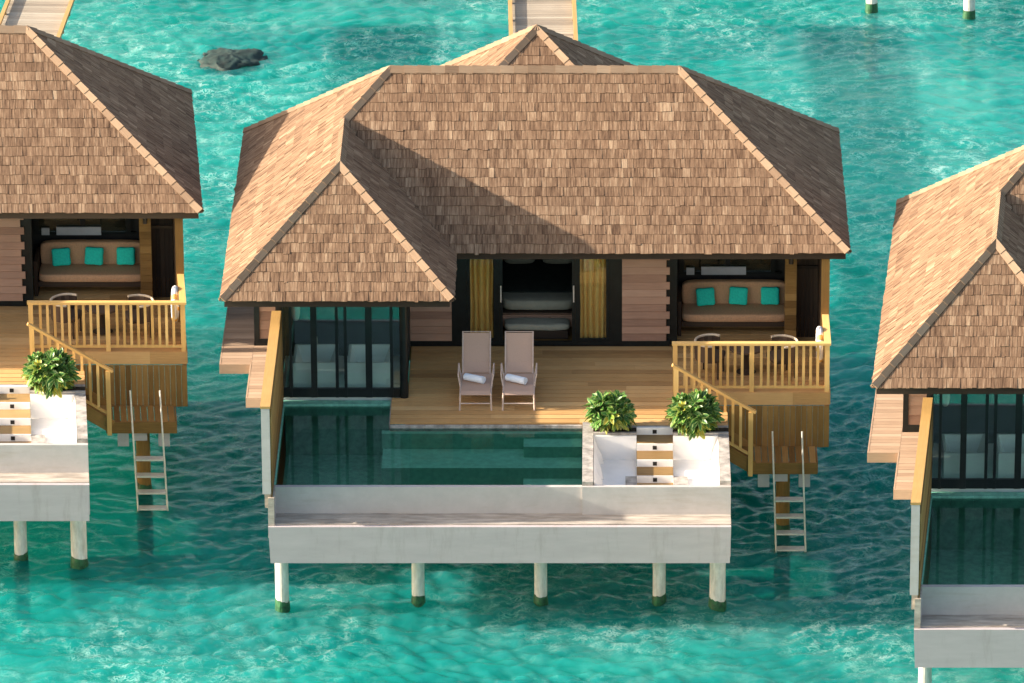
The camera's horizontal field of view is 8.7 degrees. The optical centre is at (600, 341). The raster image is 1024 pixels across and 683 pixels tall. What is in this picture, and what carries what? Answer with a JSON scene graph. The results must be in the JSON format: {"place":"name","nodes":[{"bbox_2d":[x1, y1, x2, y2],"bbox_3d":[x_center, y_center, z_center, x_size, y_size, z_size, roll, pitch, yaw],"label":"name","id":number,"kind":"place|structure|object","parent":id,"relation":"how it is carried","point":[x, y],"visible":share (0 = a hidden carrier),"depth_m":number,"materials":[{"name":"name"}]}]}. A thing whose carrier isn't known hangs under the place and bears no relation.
{"place":"outdoors","nodes":[
{"label":"outdoors","id":0,"kind":"place"},
{"bbox_2d":[0,0,1023,682],"bbox_3d":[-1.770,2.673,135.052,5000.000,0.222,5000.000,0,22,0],"label":"sea","id":1,"kind":"structure","parent":0,"point":[908,96],"depth_m":133.69,"materials":[{"name":"liquid"}]},
{"bbox_2d":[197,48,267,70],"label":"reef rock","id":2,"kind":"object","parent":1,"relation":"in","point":[222,59],"visible":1,"depth_m":157.88,"materials":[{"name":"grey stone"}]},
{"bbox_2d":[865,0,975,19],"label":"jetty","id":3,"kind":"object","parent":1,"relation":"in","point":[871,6],"visible":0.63,"depth_m":160.74,"materials":[{"name":"concrete"}]},
{"label":"seabed","id":4,"kind":"structure","parent":0,"visible":0},
{"bbox_2d":[0,25,203,569],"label":"overwater villa","id":5,"kind":"object","parent":4,"relation":"on","point":[94,145],"visible":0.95,"depth_m":134.52,"materials":[{"name":"brown wood"}]},
{"bbox_2d":[0,0,74,37],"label":"wooden walkway","id":6,"kind":"structure","parent":5,"relation":"attached to","point":[50,16],"depth_m":152.54,"materials":[{"name":"beige wood"}]},
{"bbox_2d":[21,347,80,399],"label":"croton bush","id":7,"kind":"object","parent":5,"relation":"on","point":[50,372],"visible":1,"depth_m":131.36,"materials":[{"name":"green plant"}]},
{"bbox_2d":[50,293,81,338],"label":"wicker chair","id":8,"kind":"object","parent":5,"relation":"on","point":[67,296],"visible":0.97,"depth_m":134.20,"materials":[{"name":"wicker"}]},
{"bbox_2d":[27,322,112,435],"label":"stair railing","id":9,"kind":"object","parent":5,"relation":"attached to","point":[32,328],"visible":0.75,"depth_m":132.58,"materials":[{"name":"brown wood"}]},
{"bbox_2d":[34,219,135,233],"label":"alcove window","id":10,"kind":"structure","parent":5,"relation":"in","point":[36,221],"depth_m":136.89,"materials":[{"name":"black glass"}]},
{"bbox_2d":[34,239,140,295],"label":"sofa","id":11,"kind":"object","parent":5,"relation":"on","point":[79,272],"visible":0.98,"depth_m":136.44,"materials":[{"name":"fabric"}]},
{"bbox_2d":[51,247,70,265],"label":"throw cushion","id":12,"kind":"object","parent":11,"relation":"on","point":[61,257],"visible":1,"depth_m":136.49,"materials":[{"name":"fabric"}]},
{"bbox_2d":[84,247,103,264],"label":"throw cushion","id":13,"kind":"object","parent":11,"relation":"on","point":[93,255],"visible":1,"depth_m":136.48,"materials":[{"name":"fabric"}]},
{"bbox_2d":[116,247,134,264],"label":"throw cushion","id":14,"kind":"object","parent":11,"relation":"on","point":[125,255],"visible":1,"depth_m":136.48,"materials":[{"name":"fabric"}]},
{"bbox_2d":[85,305,118,334],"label":"balcony table","id":15,"kind":"object","parent":5,"relation":"on","point":[102,318],"visible":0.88,"depth_m":134.35,"materials":[{"name":"wood"}]},
{"bbox_2d":[27,274,185,351],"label":"balcony railing","id":16,"kind":"object","parent":5,"relation":"on","point":[181,302],"visible":1,"depth_m":133.37,"materials":[{"name":"yellow wood"}]},
{"bbox_2d":[171,285,179,321],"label":"life ring","id":17,"kind":"object","parent":16,"relation":"attached to","point":[174,294],"visible":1,"depth_m":133.72,"materials":[{"name":"white plastic"}]},
{"bbox_2d":[125,294,153,337],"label":"wicker chair","id":18,"kind":"object","parent":5,"relation":"on","point":[141,307],"visible":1,"depth_m":134.16,"materials":[{"name":"wicker"}]},
{"bbox_2d":[129,390,168,510],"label":"swim ladder","id":19,"kind":"object","parent":5,"relation":"attached to","point":[150,475],"visible":1,"depth_m":133.16,"materials":[{"name":"metal"}]},
{"bbox_2d":[218,24,851,612],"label":"overwater villa","id":20,"kind":"object","parent":4,"relation":"on","point":[382,204],"visible":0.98,"depth_m":132.24,"materials":[{"name":"brown wood"}]},
{"bbox_2d":[260,311,283,507],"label":"privacy fence","id":21,"kind":"object","parent":20,"relation":"on","point":[272,401],"visible":1,"depth_m":127.73,"materials":[{"name":"wood"}]},
{"bbox_2d":[291,307,299,320],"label":"bath robe","id":22,"kind":"object","parent":20,"relation":"hanging from","point":[295,312],"visible":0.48,"depth_m":132.88,"materials":[{"name":"fabric"}]},
{"bbox_2d":[293,339,338,386],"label":"armchair","id":23,"kind":"object","parent":20,"relation":"on","point":[326,372],"visible":0.77,"depth_m":131.68,"materials":[{"name":"fabric"}]},
{"bbox_2d":[279,307,399,397],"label":"bathroom window","id":24,"kind":"structure","parent":20,"relation":"in","point":[314,391],"depth_m":131.22,"materials":[{"name":"black metal"}]},
{"bbox_2d":[347,344,389,386],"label":"armchair","id":25,"kind":"object","parent":20,"relation":"on","point":[356,367],"visible":0.7,"depth_m":131.68,"materials":[{"name":"fabric"}]},
{"bbox_2d":[457,331,494,410],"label":"sun lounger","id":26,"kind":"object","parent":20,"relation":"on","point":[476,353],"visible":1,"depth_m":131.81,"materials":[{"name":"beige fabric"}]},
{"bbox_2d":[463,373,485,383],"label":"rolled towel","id":27,"kind":"object","parent":26,"relation":"on","point":[474,378],"visible":1,"depth_m":131.27,"materials":[{"name":"white fabric"}]},
{"bbox_2d":[470,259,492,337],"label":"curtain","id":28,"kind":"object","parent":20,"relation":"hanging from","point":[481,289],"visible":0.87,"depth_m":133.72,"materials":[{"name":"yellow fabric"}]},
{"bbox_2d":[466,259,502,341],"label":"sliding door","id":29,"kind":"structure","parent":20,"relation":"in","point":[497,263],"depth_m":133.58,"materials":[{"name":"black glass"}]},
{"bbox_2d":[500,331,536,410],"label":"sun lounger","id":30,"kind":"object","parent":20,"relation":"on","point":[519,354],"visible":1,"depth_m":131.81,"materials":[{"name":"beige fabric"}]},
{"bbox_2d":[505,374,527,384],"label":"rolled towel","id":31,"kind":"object","parent":30,"relation":"on","point":[516,379],"visible":1,"depth_m":131.23,"materials":[{"name":"white fabric"}]},
{"bbox_2d":[504,317,569,338],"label":"bedroom bench","id":32,"kind":"object","parent":20,"relation":"on","point":[549,328],"visible":1,"depth_m":134.20,"materials":[{"name":"grey fabric"}]},
{"bbox_2d":[502,259,575,326],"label":"bed","id":33,"kind":"object","parent":20,"relation":"on","point":[537,288],"visible":0.71,"depth_m":135.12,"materials":[{"name":"fabric"},{"name":"dark timber"}]},
{"bbox_2d":[508,0,577,40],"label":"wooden walkway","id":34,"kind":"structure","parent":20,"relation":"attached to","point":[559,16],"depth_m":152.48,"materials":[{"name":"beige wood"}]},
{"bbox_2d":[572,259,608,341],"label":"sliding door","id":35,"kind":"structure","parent":20,"relation":"in","point":[575,262],"depth_m":133.65,"materials":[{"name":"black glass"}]},
{"bbox_2d":[580,259,605,337],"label":"curtain","id":36,"kind":"object","parent":20,"relation":"hanging from","point":[592,298],"visible":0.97,"depth_m":133.74,"materials":[{"name":"yellow fabric"}]},
{"bbox_2d":[583,390,636,434],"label":"croton bush","id":37,"kind":"object","parent":20,"relation":"on","point":[611,412],"visible":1,"depth_m":129.54,"materials":[{"name":"green plant"}]},
{"bbox_2d":[665,388,724,440],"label":"croton bush","id":38,"kind":"object","parent":20,"relation":"on","point":[695,413],"visible":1,"depth_m":129.53,"materials":[{"name":"green plant"}]},
{"bbox_2d":[694,333,725,379],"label":"wicker chair","id":39,"kind":"object","parent":20,"relation":"on","point":[709,337],"visible":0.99,"depth_m":132.31,"materials":[{"name":"wicker"}]},
{"bbox_2d":[672,363,755,475],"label":"stair railing","id":40,"kind":"object","parent":20,"relation":"attached to","point":[751,411],"visible":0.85,"depth_m":130.73,"materials":[{"name":"brown wood"}]},
{"bbox_2d":[679,259,780,273],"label":"alcove window","id":41,"kind":"structure","parent":20,"relation":"in","point":[773,270],"depth_m":134.99,"materials":[{"name":"black glass"}]},
{"bbox_2d":[677,279,784,335],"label":"sofa","id":42,"kind":"object","parent":20,"relation":"on","point":[723,312],"visible":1,"depth_m":134.61,"materials":[{"name":"fabric"}]},
{"bbox_2d":[696,287,714,305],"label":"throw cushion","id":43,"kind":"object","parent":42,"relation":"on","point":[705,296],"visible":1,"depth_m":134.58,"materials":[{"name":"fabric"}]},
{"bbox_2d":[729,286,747,304],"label":"throw cushion","id":44,"kind":"object","parent":42,"relation":"on","point":[738,295],"visible":1,"depth_m":134.57,"materials":[{"name":"fabric"}]},
{"bbox_2d":[761,287,779,304],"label":"throw cushion","id":45,"kind":"object","parent":42,"relation":"on","point":[769,295],"visible":1,"depth_m":134.57,"materials":[{"name":"fabric"}]},
{"bbox_2d":[729,346,759,374],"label":"balcony table","id":46,"kind":"object","parent":20,"relation":"on","point":[746,357],"visible":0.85,"depth_m":132.47,"materials":[{"name":"wood"}]},
{"bbox_2d":[672,314,830,395],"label":"balcony railing","id":47,"kind":"object","parent":20,"relation":"on","point":[825,343],"visible":0.99,"depth_m":131.50,"materials":[{"name":"brown wood"}]},
{"bbox_2d":[816,326,822,362],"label":"life ring","id":48,"kind":"object","parent":47,"relation":"attached to","point":[819,333],"visible":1,"depth_m":131.84,"materials":[{"name":"white plastic"}]},
{"bbox_2d":[766,334,797,377],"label":"wicker chair","id":49,"kind":"object","parent":20,"relation":"on","point":[780,337],"visible":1,"depth_m":132.33,"materials":[{"name":"brown wicker"}]},
{"bbox_2d":[772,431,805,552],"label":"swim ladder","id":50,"kind":"object","parent":20,"relation":"attached to","point":[789,516],"visible":1,"depth_m":131.30,"materials":[{"name":"metal"}]},
{"bbox_2d":[867,145,1023,682],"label":"overwater villa","id":51,"kind":"object","parent":4,"relation":"on","point":[952,319],"visible":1,"depth_m":126.94,"materials":[{"name":"brown wood"}]},
{"bbox_2d":[910,397,932,608],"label":"privacy fence","id":52,"kind":"object","parent":51,"relation":"on","point":[921,494],"visible":1,"depth_m":123.03,"materials":[{"name":"wood"}]},
{"bbox_2d":[942,394,949,406],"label":"bath robe","id":53,"kind":"object","parent":51,"relation":"hanging from","point":[945,399],"visible":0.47,"depth_m":128.55,"materials":[{"name":"fabric"}]},
{"bbox_2d":[941,434,987,477],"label":"armchair","id":54,"kind":"object","parent":51,"relation":"on","point":[950,453],"visible":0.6,"depth_m":127.36,"materials":[{"name":"fabric"}]},
{"bbox_2d":[931,394,1023,488],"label":"bathroom window","id":55,"kind":"structure","parent":51,"relation":"in","point":[1017,482],"depth_m":126.85,"materials":[{"name":"black metal"}]},
{"bbox_2d":[996,434,1023,477],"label":"armchair","id":56,"kind":"object","parent":51,"relation":"on","point":[1005,459],"visible":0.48,"depth_m":127.35,"materials":[{"name":"fabric"}]}
]}

